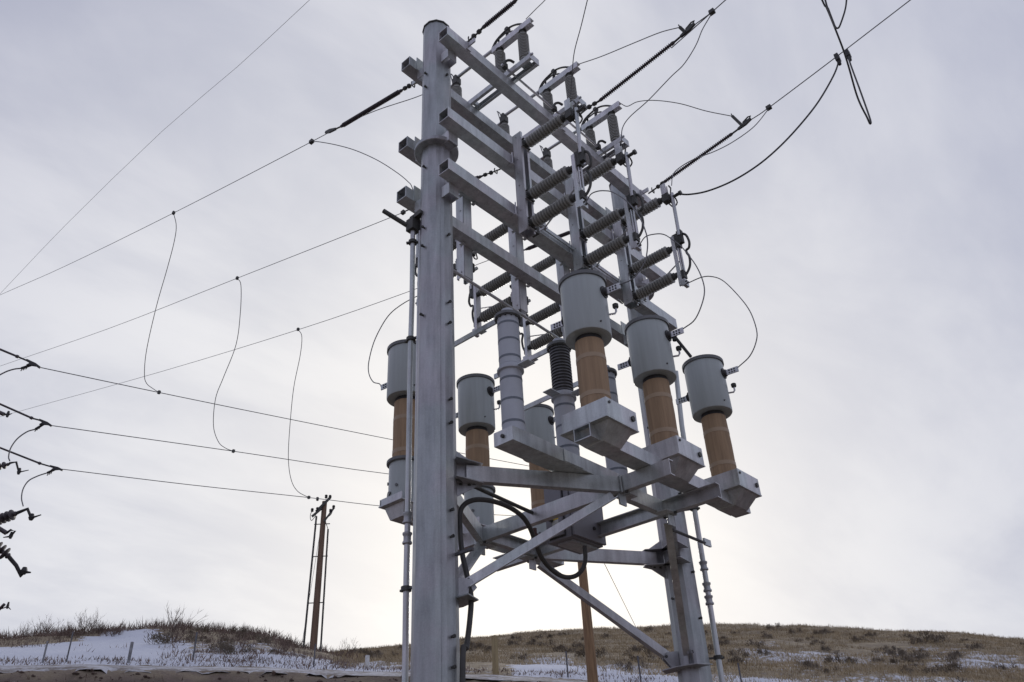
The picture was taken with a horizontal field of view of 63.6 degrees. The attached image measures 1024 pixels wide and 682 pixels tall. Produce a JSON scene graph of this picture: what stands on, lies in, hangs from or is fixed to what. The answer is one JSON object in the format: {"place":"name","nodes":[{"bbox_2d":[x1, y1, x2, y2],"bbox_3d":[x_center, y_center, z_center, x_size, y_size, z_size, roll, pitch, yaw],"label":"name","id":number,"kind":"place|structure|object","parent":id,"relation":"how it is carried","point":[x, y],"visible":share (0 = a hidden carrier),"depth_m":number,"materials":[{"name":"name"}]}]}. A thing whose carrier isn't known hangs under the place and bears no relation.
{"place":"outdoors","nodes":[
{"label":"outdoors","id":0,"kind":"place"},
{"bbox_2d":[0,2,306,293],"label":"shield wire","id":1,"kind":"object","parent":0,"point":[157,135],"visible":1,"depth_m":27.77,"materials":[{"name":"metal"}]},
{"bbox_2d":[0,664,585,681],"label":"dirt track","id":2,"kind":"structure","parent":0,"point":[15,668],"depth_m":27.11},
{"bbox_2d":[578,562,597,681],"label":"wooden pole","id":3,"kind":"object","parent":2,"relation":"on","point":[591,663],"visible":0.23,"depth_m":28.71,"materials":[{"name":"beige wood"}]},
{"bbox_2d":[475,168,500,178],"bbox_3d":[-1.181,-3.100,16.773,2.544,0.735,0.101,-28,-40,33],"label":"strain insulator","id":4,"kind":"object","parent":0,"point":[491,172],"visible":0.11,"depth_m":16.08,"materials":[{"name":"plastic"}]},
{"bbox_2d":[1,210,408,365],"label":"conductor","id":5,"kind":"object","parent":4,"relation":"attached to","point":[224,283],"visible":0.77,"depth_m":22.50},
{"bbox_2d":[0,622,1023,681],"bbox_3d":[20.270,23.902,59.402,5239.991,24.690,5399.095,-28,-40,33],"label":"hillside","id":6,"kind":"structure","parent":0,"point":[101,646],"depth_m":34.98,"materials":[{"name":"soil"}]},
{"bbox_2d":[32,615,63,633],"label":"shrub","id":7,"kind":"object","parent":6,"relation":"on","point":[46,627],"visible":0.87,"depth_m":43.24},
{"bbox_2d":[76,607,100,633],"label":"shrub","id":8,"kind":"object","parent":6,"relation":"on","point":[81,620],"visible":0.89,"depth_m":43.97,"materials":[{"name":"plant"}]},
{"bbox_2d":[143,630,177,643],"bbox_3d":[-15.502,13.117,36.453,1.454,0.667,1.547,9,-34,-18],"label":"shrub","id":9,"kind":"object","parent":6,"relation":"on","point":[167,639],"visible":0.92,"depth_m":36.33,"materials":[{"name":"plant"}]},
{"bbox_2d":[162,602,205,641],"bbox_3d":[-15.385,13.255,38.741,2.246,1.873,1.534,13,-36,-24],"label":"shrub","id":10,"kind":"object","parent":6,"relation":"on","point":[175,627],"visible":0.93,"depth_m":38.50,"materials":[{"name":"plant"}]},
{"bbox_2d":[5,669,540,681],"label":"dirt clods","id":11,"kind":"object","parent":6,"relation":"on","point":[148,677],"visible":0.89,"depth_m":24.73,"materials":[{"name":"soil"}]},
{"bbox_2d":[302,495,334,651],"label":"utility pole","id":12,"kind":"object","parent":6,"relation":"on","point":[322,507],"visible":0.97,"depth_m":47.89,"materials":[{"name":"brown wood"}]},
{"bbox_2d":[0,616,675,681],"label":"dry weeds","id":13,"kind":"object","parent":6,"relation":"on","point":[79,632],"visible":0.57,"depth_m":36.29,"materials":[{"name":"plant"}]},
{"bbox_2d":[410,19,483,681],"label":"steel pole","id":14,"kind":"object","parent":6,"relation":"on","point":[441,595],"visible":0.97,"depth_m":9.92,"materials":[{"name":"metal"}]},
{"bbox_2d":[382,209,422,681],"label":"operating pipe","id":15,"kind":"object","parent":14,"relation":"attached to","point":[411,224],"visible":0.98,"depth_m":10.26,"materials":[{"name":"metal"}]},
{"bbox_2d":[457,495,486,544],"bbox_3d":[-0.637,2.248,10.832,0.180,0.241,1.974,-8,-33,8],"label":"platform strut","id":16,"kind":"object","parent":14,"relation":"attached to","point":[472,524],"visible":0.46,"depth_m":11.08,"materials":[{"name":"metal"}]},
{"bbox_2d":[458,540,486,577],"bbox_3d":[-0.574,2.865,10.457,0.150,1.255,2.118,-8,-33,8],"label":"knee brace","id":17,"kind":"object","parent":14,"relation":"attached to","point":[472,557],"visible":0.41,"depth_m":10.84,"materials":[{"name":"metal"}]},
{"bbox_2d":[456,479,552,522],"bbox_3d":[-0.052,2.064,10.575,0.094,0.242,2.436,-19,-36,24],"label":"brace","id":18,"kind":"object","parent":14,"relation":"attached to","point":[500,498],"visible":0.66,"depth_m":10.51,"materials":[{"name":"metal"}]},
{"bbox_2d":[401,56,611,230],"bbox_3d":[0.146,-3.499,15.678,0.363,0.203,5.892,-28,-40,33],"label":"crossarm","id":19,"kind":"object","parent":14,"relation":"attached to","point":[478,120],"visible":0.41,"depth_m":14.99,"materials":[{"name":"metal"}]},
{"bbox_2d":[325,81,416,133],"bbox_3d":[-2.691,-4.340,15.453,2.709,0.828,0.101,-28,-40,33],"label":"strain insulator","id":20,"kind":"object","parent":19,"relation":"attached to","point":[373,107],"visible":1,"depth_m":15.33,"materials":[{"name":"plastic"}]},
{"bbox_2d":[0,133,327,294],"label":"conductor","id":21,"kind":"object","parent":20,"relation":"attached to","point":[180,209],"visible":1,"depth_m":20.10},
{"bbox_2d":[144,215,176,391],"bbox_3d":[-8.975,-0.991,21.019,0.438,3.855,2.533,6,-34,-14],"label":"dropper","id":22,"kind":"object","parent":21,"relation":"hanging from","point":[156,306],"visible":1,"depth_m":21.05,"materials":[{"name":"metal"}]},
{"bbox_2d":[451,17,538,110],"bbox_3d":[-0.515,-4.916,14.890,2.270,1.392,0.405,-28,-40,33],"label":"air break switch","id":23,"kind":"object","parent":19,"relation":"on","point":[520,34],"visible":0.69,"depth_m":14.57,"materials":[{"name":"metal"}]},
{"bbox_2d":[501,64,611,158],"bbox_3d":[0.883,-4.122,15.052,0.039,0.039,3.150,-28,-40,33],"label":"linkage rod","id":24,"kind":"object","parent":23,"relation":"attached to","point":[551,107],"visible":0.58,"depth_m":14.79,"materials":[{"name":"metal"}]},
{"bbox_2d":[497,61,586,137],"bbox_3d":[0.371,-4.427,15.737,2.270,1.392,0.405,-28,-40,33],"label":"air break switch","id":25,"kind":"object","parent":19,"relation":"on","point":[546,89],"visible":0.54,"depth_m":15.49,"materials":[{"name":"metal"}]},
{"bbox_2d":[579,27,678,63],"bbox_3d":[2.018,-5.194,14.556,2.066,0.885,0.028,-28,-40,34],"label":"jumper","id":26,"kind":"object","parent":25,"relation":"attached to","point":[630,44],"visible":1,"depth_m":14.49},
{"bbox_2d":[539,101,628,175],"bbox_3d":[1.258,-3.939,16.584,2.270,1.392,0.405,-28,-40,33],"label":"air break switch","id":27,"kind":"object","parent":19,"relation":"on","point":[608,114],"visible":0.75,"depth_m":16.27,"materials":[{"name":"metal"}]},
{"bbox_2d":[398,136,622,303],"bbox_3d":[0.294,-1.950,14.629,0.203,0.203,5.892,-28,-40,33],"label":"crossarm","id":28,"kind":"object","parent":14,"relation":"attached to","point":[406,147],"visible":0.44,"depth_m":13.72,"materials":[{"name":"metal"}]},
{"bbox_2d":[396,186,626,346],"bbox_3d":[0.343,-1.081,14.076,0.203,0.203,5.892,-28,-40,33],"label":"crossarm","id":29,"kind":"object","parent":14,"relation":"attached to","point":[491,251],"visible":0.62,"depth_m":13.50,"materials":[{"name":"metal"}]},
{"bbox_2d":[415,192,478,305],"bbox_3d":[-1.151,-1.642,13.865,1.457,2.260,0.548,-28,-40,33],"label":"disconnect switch","id":30,"kind":"object","parent":29,"relation":"attached to","point":[464,264],"visible":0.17,"depth_m":13.21,"materials":[{"name":"metal"}]},
{"bbox_2d":[368,296,416,386],"bbox_3d":[-1.868,0.025,13.180,1.304,1.674,0.278,-24,-38,29],"label":"jumper","id":31,"kind":"object","parent":30,"relation":"hanging from","point":[375,339],"visible":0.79,"depth_m":13.65,"materials":[{"name":"metal"}]},
{"bbox_2d":[468,223,531,337],"bbox_3d":[-0.278,-1.161,14.699,1.457,2.260,0.548,-28,-40,33],"label":"disconnect switch","id":32,"kind":"object","parent":29,"relation":"attached to","point":[517,299],"visible":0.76,"depth_m":14.35,"materials":[{"name":"metal"}]},
{"bbox_2d":[453,269,559,337],"bbox_3d":[0.079,-0.473,13.284,0.048,0.218,3.602,-28,-40,33],"label":"interphase rod","id":33,"kind":"object","parent":32,"relation":"attached to","point":[501,301],"visible":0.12,"depth_m":13.03,"materials":[{"name":"metal"}]},
{"bbox_2d":[509,256,573,358],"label":"disconnect switch","id":34,"kind":"object","parent":29,"relation":"attached to","point":[542,340],"visible":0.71,"depth_m":15.29,"materials":[{"name":"metal"}]},
{"bbox_2d":[457,497,587,681],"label":"control cable","id":35,"kind":"object","parent":14,"relation":"attached to","point":[465,646],"visible":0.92,"depth_m":9.71,"materials":[{"name":"rubber"}]},
{"bbox_2d":[465,465,622,495],"bbox_3d":[0.393,1.704,10.068,1.974,0.241,0.180,7,-34,-15],"label":"platform strut","id":36,"kind":"object","parent":14,"relation":"attached to","point":[521,478],"visible":0.97,"depth_m":10.03,"materials":[{"name":"metal"}]},
{"bbox_2d":[458,458,674,551],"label":"platform beam","id":37,"kind":"structure","parent":36,"relation":"attached to","point":[630,481],"depth_m":10.78,"materials":[{"name":"metal"}]},
{"bbox_2d":[483,535,535,560],"bbox_3d":[-0.050,2.968,12.010,0.240,0.208,0.990,-28,-40,33],"label":"cross channel","id":38,"kind":"object","parent":37,"relation":"attached to","point":[510,542],"visible":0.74,"depth_m":12.00,"materials":[{"name":"metal"}]},
{"bbox_2d":[573,422,750,517],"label":"support beam","id":39,"kind":"structure","parent":37,"relation":"on","point":[631,456],"depth_m":10.03,"materials":[{"name":"metal"}]},
{"bbox_2d":[550,269,638,455],"bbox_3d":[0.979,0.242,10.215,1.054,2.365,0.640,-28,-40,33],"label":"instrument transformer","id":40,"kind":"object","parent":39,"relation":"on","point":[585,319],"visible":1,"depth_m":10.07,"materials":[{"name":"metal"}]},
{"bbox_2d":[617,315,704,487],"bbox_3d":[1.980,0.793,11.171,1.054,2.365,0.640,-28,-40,33],"label":"instrument transformer","id":41,"kind":"object","parent":39,"relation":"on","point":[650,362],"visible":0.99,"depth_m":11.11,"materials":[{"name":"metal"}]},
{"bbox_2d":[672,336,691,357],"bbox_3d":[2.349,0.070,11.411,0.225,0.389,0.066,-2,-32,-2],"label":"pull handle","id":42,"kind":"object","parent":41,"relation":"hanging from","point":[675,339],"visible":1,"depth_m":11.39,"materials":[{"name":"black metal"}]},
{"bbox_2d":[675,354,761,515],"bbox_3d":[3.008,1.359,12.153,1.054,2.365,0.640,-28,-40,33],"label":"instrument transformer","id":43,"kind":"object","parent":39,"relation":"on","point":[707,396],"visible":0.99,"depth_m":12.10,"materials":[{"name":"metal"}]},
{"bbox_2d":[494,425,646,503],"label":"support beam","id":44,"kind":"structure","parent":36,"relation":"on","point":[527,446],"depth_m":9.78,"materials":[{"name":"metal"}]},
{"bbox_2d":[455,307,534,430],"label":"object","id":45,"kind":"structure","parent":44,"relation":"on","point":[512,366],"depth_m":10.01,"materials":[{"name":"metal"}]},
{"bbox_2d":[494,338,579,455],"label":"cable termination","id":46,"kind":"structure","parent":44,"relation":"on","point":[562,393],"depth_m":10.74,"materials":[{"name":"metal"}]},
{"bbox_2d":[524,365,627,474],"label":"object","id":47,"kind":"structure","parent":44,"relation":"on","point":[612,465],"depth_m":11.61,"materials":[{"name":"metal"}]},
{"bbox_2d":[439,26,650,206],"bbox_3d":[0.934,-3.865,15.063,0.363,0.203,5.892,-28,-40,33],"label":"crossarm","id":48,"kind":"object","parent":14,"relation":"attached to","point":[468,54],"visible":0.78,"depth_m":14.32,"materials":[{"name":"metal"}]},
{"bbox_2d":[468,0,517,41],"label":"strain insulator","id":49,"kind":"object","parent":48,"relation":"attached to","point":[496,16],"visible":1,"depth_m":13.46,"materials":[{"name":"plastic"}]},
{"bbox_2d":[572,20,694,121],"bbox_3d":[2.039,-4.660,14.290,2.659,0.468,0.115,-28,-40,34],"label":"strain insulator","id":50,"kind":"object","parent":48,"relation":"attached to","point":[688,28],"visible":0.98,"depth_m":14.07,"materials":[{"name":"plastic"}]},
{"bbox_2d":[671,0,725,47],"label":"conductor","id":51,"kind":"object","parent":50,"relation":"attached to","point":[700,21],"visible":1,"depth_m":13.55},
{"bbox_2d":[621,14,711,140],"bbox_3d":[2.534,-4.338,13.558,2.013,1.513,0.020,-27,-39,32],"label":"jumper","id":52,"kind":"object","parent":51,"relation":"hanging from","point":[668,79],"visible":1,"depth_m":13.49,"materials":[{"name":"metal"}]},
{"bbox_2d":[467,492,626,587],"bbox_3d":[0.452,2.296,9.663,2.123,1.264,0.160,7,-34,-15],"label":"knee brace","id":53,"kind":"object","parent":14,"relation":"attached to","point":[531,544],"visible":0.94,"depth_m":9.64,"materials":[{"name":"metal"}]},
{"bbox_2d":[439,107,665,280],"bbox_3d":[0.964,-2.256,14.103,0.203,0.203,5.892,-28,-40,33],"label":"crossarm","id":54,"kind":"object","parent":14,"relation":"attached to","point":[474,138],"visible":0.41,"depth_m":12.91,"materials":[{"name":"metal"}]},
{"bbox_2d":[439,158,676,331],"bbox_3d":[1.014,-1.371,13.541,0.203,0.203,5.892,-28,-40,33],"label":"crossarm","id":55,"kind":"object","parent":14,"relation":"attached to","point":[463,180],"visible":0.66,"depth_m":12.39,"materials":[{"name":"metal"}]},
{"bbox_2d":[508,98,591,238],"bbox_3d":[0.673,-2.602,12.555,1.457,2.220,0.548,-28,-40,33],"label":"disconnect switch","id":56,"kind":"object","parent":55,"relation":"attached to","point":[530,222],"visible":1,"depth_m":12.42,"materials":[{"name":"metal"}]},
{"bbox_2d":[585,190,647,284],"bbox_3d":[1.361,-1.450,10.912,0.109,1.854,0.941,24,-41,-36],"label":"jumper","id":57,"kind":"object","parent":56,"relation":"hanging from","point":[641,222],"visible":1,"depth_m":10.60,"materials":[{"name":"metal"}]},
{"bbox_2d":[534,213,646,301],"bbox_3d":[1.339,-1.320,13.622,0.105,0.160,3.200,-28,-40,33],"label":"crossarm linkage","id":58,"kind":"object","parent":55,"relation":"attached to","point":[572,249],"visible":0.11,"depth_m":13.26,"materials":[{"name":"metal"}]},
{"bbox_2d":[564,142,643,270],"bbox_3d":[1.560,-2.113,13.402,1.457,2.220,0.548,-28,-40,33],"label":"disconnect switch","id":59,"kind":"object","parent":55,"relation":"attached to","point":[580,233],"visible":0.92,"depth_m":13.21,"materials":[{"name":"metal"}]},
{"bbox_2d":[639,233,704,328],"bbox_3d":[2.313,-0.934,11.853,0.903,1.783,0.102,-28,-40,33],"label":"jumper","id":60,"kind":"object","parent":59,"relation":"hanging from","point":[696,267],"visible":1,"depth_m":11.55,"materials":[{"name":"metal"}]},
{"bbox_2d":[609,183,690,309],"bbox_3d":[2.474,-1.610,14.274,1.457,2.220,0.548,-28,-40,33],"label":"disconnect switch","id":61,"kind":"object","parent":55,"relation":"attached to","point":[633,297],"visible":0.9,"depth_m":14.07,"materials":[{"name":"metal"}]},
{"bbox_2d":[687,276,757,367],"bbox_3d":[3.288,-0.363,12.743,0.913,1.676,0.285,-28,-40,33],"label":"jumper","id":62,"kind":"object","parent":61,"relation":"hanging from","point":[746,306],"visible":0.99,"depth_m":12.41,"materials":[{"name":"metal"}]},
{"bbox_2d":[491,635,498,673],"bbox_3d":[-0.640,12.074,31.427,0.170,1.650,0.170,-28,-40,33],"label":"fence post","id":63,"kind":"object","parent":6,"relation":"on","point":[495,662],"visible":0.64,"depth_m":31.43,"materials":[{"name":"wood"}]},
{"bbox_2d":[605,178,712,681],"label":"steel pole","id":64,"kind":"object","parent":6,"relation":"on","point":[694,666],"visible":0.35,"depth_m":12.68,"materials":[{"name":"metal"}]},
{"bbox_2d":[533,548,657,566],"bbox_3d":[1.288,3.306,12.668,2.024,0.241,0.180,7,-34,-16],"label":"platform strut","id":65,"kind":"object","parent":64,"relation":"attached to","point":[621,557],"visible":0.82,"depth_m":12.69,"materials":[{"name":"metal"}]},
{"bbox_2d":[529,559,668,657],"bbox_3d":[1.295,3.987,12.254,2.160,1.411,0.160,7,-34,-16],"label":"knee brace","id":66,"kind":"object","parent":64,"relation":"attached to","point":[619,621],"visible":0.94,"depth_m":12.25,"materials":[{"name":"metal"}]},
{"bbox_2d":[662,501,678,559],"bbox_3d":[2.314,2.764,11.906,0.180,0.241,2.024,-9,-33,9],"label":"platform strut","id":67,"kind":"object","parent":64,"relation":"attached to","point":[667,504],"visible":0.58,"depth_m":11.21,"materials":[{"name":"metal"}]},
{"bbox_2d":[493,482,721,571],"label":"platform beam","id":68,"kind":"structure","parent":67,"relation":"attached to","point":[697,497],"depth_m":11.30,"materials":[{"name":"metal"}]},
{"bbox_2d":[411,523,563,567],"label":"support beam","id":69,"kind":"structure","parent":68,"relation":"on","point":[495,548],"depth_m":12.53,"materials":[{"name":"metal"}]},
{"bbox_2d":[378,339,415,524],"bbox_3d":[-1.515,1.278,11.969,0.730,2.735,0.873,6,-34,-14],"label":"instrument transformer","id":70,"kind":"object","parent":69,"relation":"on","point":[392,504],"visible":0.58,"depth_m":11.84,"materials":[{"name":"metal"}]},
{"bbox_2d":[456,373,500,544],"bbox_3d":[-0.514,1.830,12.925,0.730,2.735,0.873,6,-34,-14],"label":"instrument transformer","id":71,"kind":"object","parent":69,"relation":"on","point":[475,414],"visible":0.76,"depth_m":13.06,"materials":[{"name":"metal"}]},
{"bbox_2d":[524,404,561,566],"bbox_3d":[0.514,2.396,13.906,0.730,2.735,0.873,6,-34,-14],"label":"instrument transformer","id":72,"kind":"object","parent":69,"relation":"on","point":[539,420],"visible":0.16,"depth_m":14.17,"materials":[{"name":"metal"}]},
{"bbox_2d":[544,489,605,553],"bbox_3d":[0.888,2.473,11.776,0.490,0.950,0.777,-28,-40,33],"label":"control cabinet","id":73,"kind":"object","parent":68,"relation":"attached to","point":[577,536],"visible":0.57,"depth_m":11.52,"materials":[{"name":"metal"}]},
{"bbox_2d":[623,489,673,515],"bbox_3d":[1.710,2.038,10.704,0.240,0.208,0.990,-28,-40,33],"label":"cross channel","id":74,"kind":"object","parent":68,"relation":"attached to","point":[645,501],"visible":0.78,"depth_m":10.79,"materials":[{"name":"metal"}]},
{"bbox_2d":[672,528,711,546],"bbox_3d":[2.540,2.760,11.655,0.041,0.100,1.010,-28,-40,33],"label":"operating shaft","id":75,"kind":"object","parent":67,"relation":"attached to","point":[706,542],"visible":0.9,"depth_m":11.69,"materials":[{"name":"metal"}]},
{"bbox_2d":[664,514,693,655],"bbox_3d":[2.317,3.429,11.459,0.150,1.403,2.154,-9,-33,8],"label":"knee brace","id":76,"kind":"object","parent":64,"relation":"attached to","point":[676,580],"visible":1,"depth_m":11.43,"materials":[{"name":"metal"}]},
{"bbox_2d":[675,371,724,681],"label":"operating pipe","id":77,"kind":"object","parent":64,"relation":"attached to","point":[718,657],"visible":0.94,"depth_m":12.85,"materials":[{"name":"metal"}]},
{"bbox_2d":[822,650,847,664],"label":"shrub","id":78,"kind":"object","parent":6,"relation":"on","point":[827,659],"visible":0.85,"depth_m":46.75,"materials":[{"name":"plant"}]},
{"bbox_2d":[898,651,927,662],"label":"shrub","id":79,"kind":"object","parent":6,"relation":"on","point":[912,656],"visible":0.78,"depth_m":48.16,"materials":[{"name":"plant"}]},
{"bbox_2d":[918,630,956,642],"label":"shrub","id":80,"kind":"object","parent":6,"relation":"on","point":[928,637],"visible":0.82,"depth_m":67.81,"materials":[{"name":"plant"}]},
{"bbox_2d":[940,660,968,671],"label":"shrub","id":81,"kind":"object","parent":6,"relation":"on","point":[954,665],"visible":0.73,"depth_m":41.57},
{"bbox_3d":[-13.020,3.977,14.614,0.370,14.000,0.380,-28,-40,33],"label":"line pole","id":82,"kind":"object","parent":6,"relation":"on","visible":0},
{"bbox_2d":[0,461,28,474],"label":"bracket insulator","id":83,"kind":"object","parent":82,"relation":"attached to","point":[3,465],"visible":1,"depth_m":14.98,"materials":[{"name":"plastic"}]},
{"bbox_2d":[0,542,30,577],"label":"bracket insulator","id":84,"kind":"object","parent":82,"relation":"attached to","point":[6,554],"visible":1,"depth_m":13.97,"materials":[{"name":"plastic"}]},
{"bbox_2d":[0,507,40,524],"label":"bracket insulator","id":85,"kind":"object","parent":82,"relation":"attached to","point":[7,516],"visible":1,"depth_m":14.97,"materials":[{"name":"plastic"}]},
{"bbox_2d":[0,348,40,370],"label":"dead end insulator","id":86,"kind":"object","parent":82,"relation":"attached to","point":[31,363],"visible":1,"depth_m":18.71,"materials":[{"name":"plastic"}]},
{"bbox_2d":[41,367,527,465],"bbox_3d":[-4.594,3.013,25.023,18.033,1.960,1.155,24,-41,-36],"label":"conductor","id":87,"kind":"object","parent":86,"relation":"attached to","point":[237,408],"visible":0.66,"depth_m":22.91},
{"bbox_2d":[0,403,51,431],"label":"dead end insulator","id":88,"kind":"object","parent":82,"relation":"attached to","point":[42,423],"visible":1,"depth_m":19.99,"materials":[{"name":"plastic"}]},
{"bbox_2d":[52,425,387,473],"bbox_3d":[-4.742,3.857,25.672,17.313,2.300,1.096,20,-39,-32],"label":"conductor","id":89,"kind":"object","parent":88,"relation":"attached to","point":[212,448],"visible":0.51,"depth_m":23.12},
{"bbox_2d":[0,447,62,475],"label":"dead end insulator","id":90,"kind":"object","parent":82,"relation":"attached to","point":[54,468],"visible":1,"depth_m":21.23,"materials":[{"name":"plastic"}]},
{"bbox_2d":[63,469,513,515],"bbox_3d":[-4.837,5.124,26.227,17.083,1.511,0.846,17,-38,-29],"label":"conductor","id":91,"kind":"object","parent":90,"relation":"attached to","point":[230,489],"visible":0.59,"depth_m":24.17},
{"bbox_2d":[0,0,1023,650],"label":"sky","id":92,"kind":"structure","parent":0,"point":[877,403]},
{"bbox_2d":[524,231,569,250],"bbox_3d":[0.784,-2.189,17.899,2.110,0.529,0.101,-28,-40,33],"label":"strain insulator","id":93,"kind":"object","parent":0,"point":[564,234],"visible":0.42,"depth_m":17.66,"materials":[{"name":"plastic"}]},
{"bbox_2d":[0,260,488,416],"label":"conductor","id":94,"kind":"object","parent":93,"relation":"attached to","point":[250,344],"visible":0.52,"depth_m":25.70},
{"bbox_2d":[751,0,910,119],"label":"conductor","id":95,"kind":"object","parent":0,"point":[834,58],"visible":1,"depth_m":14.55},
{"bbox_2d":[648,113,750,193],"bbox_3d":[3.578,-3.684,15.992,2.369,0.761,0.101,-28,-40,33],"label":"strain insulator","id":96,"kind":"object","parent":95,"relation":"attached to","point":[745,122],"visible":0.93,"depth_m":15.73,"materials":[{"name":"plastic"}]},
{"bbox_2d":[620,100,730,115],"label":"jumper","id":97,"kind":"object","parent":96,"relation":"attached to","point":[677,103],"visible":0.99,"depth_m":15.97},
{"bbox_2d":[765,104,771,110],"bbox_3d":[4.714,-4.285,15.149,0.090,0.075,0.070,-28,-40,33],"label":"tap clamp","id":98,"kind":"object","parent":95,"relation":"attached to","point":[769,106],"visible":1,"depth_m":15.12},
{"bbox_2d":[671,109,768,185],"bbox_3d":[3.751,-3.477,14.799,2.035,1.638,0.096,-6,-32,4],"label":"jumper","id":99,"kind":"object","parent":98,"relation":"hanging from","point":[720,148],"visible":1,"depth_m":14.76,"materials":[{"name":"metal"}]},
{"bbox_2d":[833,53,841,65],"bbox_3d":[5.718,-4.929,14.469,0.070,0.250,0.100,-28,-40,33],"label":"cable clamp","id":100,"kind":"object","parent":95,"relation":"attached to","point":[837,56],"visible":1,"depth_m":14.45,"materials":[{"name":"metal"}]},
{"bbox_2d":[676,60,838,194],"bbox_3d":[4.270,-3.718,14.301,3.191,2.240,0.103,-13,-34,15],"label":"jumper cable","id":101,"kind":"object","parent":100,"relation":"hanging from","point":[789,136],"visible":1,"depth_m":13.96,"materials":[{"name":"black rubber"}]},
{"bbox_2d":[821,0,871,124],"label":"hanging cable","id":102,"kind":"object","parent":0,"point":[869,120],"visible":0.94,"depth_m":12.71,"materials":[{"name":"black rubber"}]},
{"bbox_2d":[824,0,846,28],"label":"hanging cable","id":103,"kind":"object","parent":102,"relation":"attached to","point":[831,17],"visible":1,"depth_m":11.56,"materials":[{"name":"black rubber"}]},
{"bbox_3d":[-7.539,-1.726,22.638,0.068,0.080,0.060,-28,-40,33],"label":"tap clamp","id":104,"kind":"object","parent":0,"visible":0},
{"bbox_2d":[213,279,241,450],"bbox_3d":[-7.811,0.640,22.597,0.600,4.009,2.577,3,-33,-10],"label":"dropper","id":105,"kind":"object","parent":104,"relation":"hanging from","point":[225,372],"visible":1,"depth_m":22.63,"materials":[{"name":"metal"}]},
{"bbox_3d":[-4.059,-4.036,16.710,0.090,0.075,0.070,-28,-40,33],"label":"tap clamp","id":106,"kind":"object","parent":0,"visible":0},
{"bbox_2d":[313,141,412,189],"bbox_3d":[-2.816,-3.072,15.433,2.594,3.120,0.238,-14,-34,16],"label":"jumper","id":107,"kind":"object","parent":106,"relation":"hanging from","point":[369,156],"visible":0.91,"depth_m":15.54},
{"bbox_3d":[-6.270,-0.344,24.188,0.068,0.080,0.060,-28,-40,33],"label":"tap clamp","id":108,"kind":"object","parent":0,"visible":0},
{"bbox_2d":[288,331,307,496],"bbox_3d":[-6.336,2.135,24.181,0.564,4.182,2.661,-2,-32,-1],"label":"dropper","id":109,"kind":"object","parent":108,"relation":"hanging from","point":[290,416],"visible":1,"depth_m":24.18,"materials":[{"name":"metal"}]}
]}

